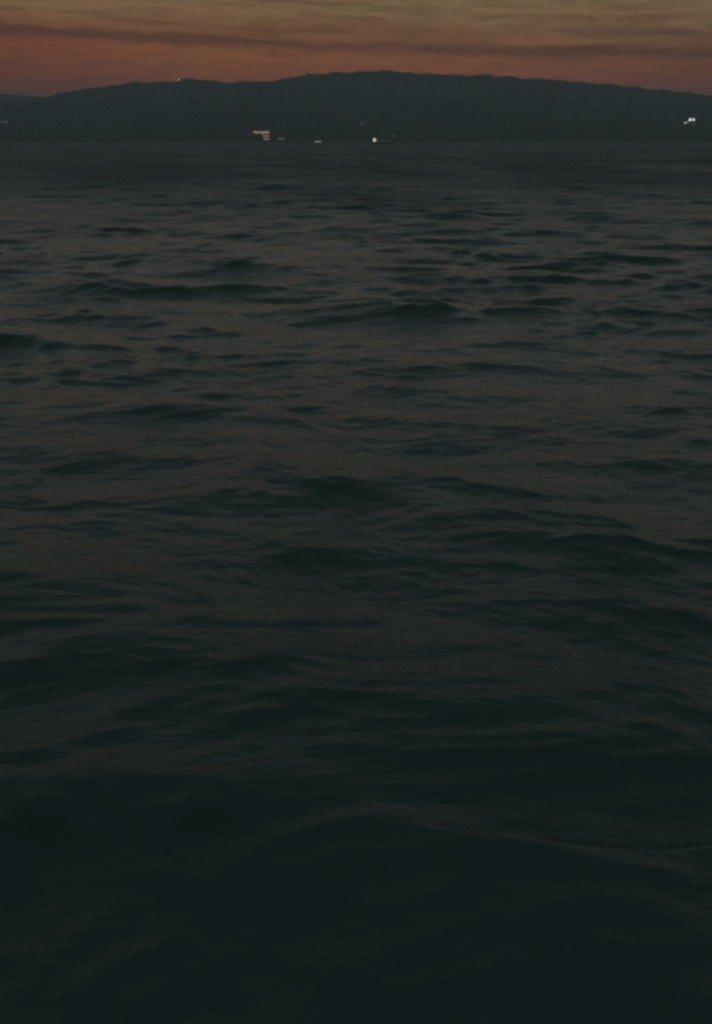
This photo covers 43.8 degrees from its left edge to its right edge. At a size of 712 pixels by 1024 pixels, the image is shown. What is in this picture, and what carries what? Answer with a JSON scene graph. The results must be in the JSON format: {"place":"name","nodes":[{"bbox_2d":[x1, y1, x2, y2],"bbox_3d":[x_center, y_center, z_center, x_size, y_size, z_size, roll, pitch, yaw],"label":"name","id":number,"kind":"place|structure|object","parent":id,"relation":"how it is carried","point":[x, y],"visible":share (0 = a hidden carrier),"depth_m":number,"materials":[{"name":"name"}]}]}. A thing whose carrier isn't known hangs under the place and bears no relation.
{"place":"outdoors","nodes":[
{"label":"outdoors","id":0,"kind":"place"},
{"bbox_2d":[0,93,36,101],"bbox_3d":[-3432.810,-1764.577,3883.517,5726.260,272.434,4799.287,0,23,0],"label":"hill","id":1,"kind":"structure","parent":0,"point":[8,97],"depth_m":5091.73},
{"bbox_2d":[0,143,711,1023],"bbox_3d":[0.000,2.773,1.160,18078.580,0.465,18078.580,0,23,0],"label":"sea","id":2,"kind":"structure","parent":0,"point":[354,583],"depth_m":6.55,"materials":[{"name":"liquid"}]},
{"bbox_2d":[372,135,393,143],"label":"ferry boat","id":3,"kind":"object","parent":2,"relation":"on","point":[381,141],"visible":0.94,"depth_m":936.38,"materials":[{"name":"paint"}]},
{"bbox_2d":[0,70,711,142],"bbox_3d":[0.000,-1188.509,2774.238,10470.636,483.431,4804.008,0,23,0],"label":"hill","id":4,"kind":"structure","parent":0,"point":[400,107],"depth_m":2858.45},
{"bbox_2d":[0,118,7,123],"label":"lit house","id":5,"kind":"structure","parent":4,"relation":"on","point":[3,120],"depth_m":2588.46,"materials":[{"name":"paint"}]},
{"bbox_2d":[253,129,268,134],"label":"lit hotel","id":6,"kind":"structure","parent":4,"relation":"on","point":[261,131],"depth_m":2406.76,"materials":[{"name":"paint"}]},
{"bbox_2d":[263,133,269,140],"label":"lit house","id":7,"kind":"structure","parent":4,"relation":"on","point":[266,136],"depth_m":2327.87,"materials":[{"name":"paint"}]},
{"bbox_2d":[0,0,711,96],"label":"sky","id":8,"kind":"structure","parent":0,"point":[48,48],"materials":[{"name":"orange"}]}
]}

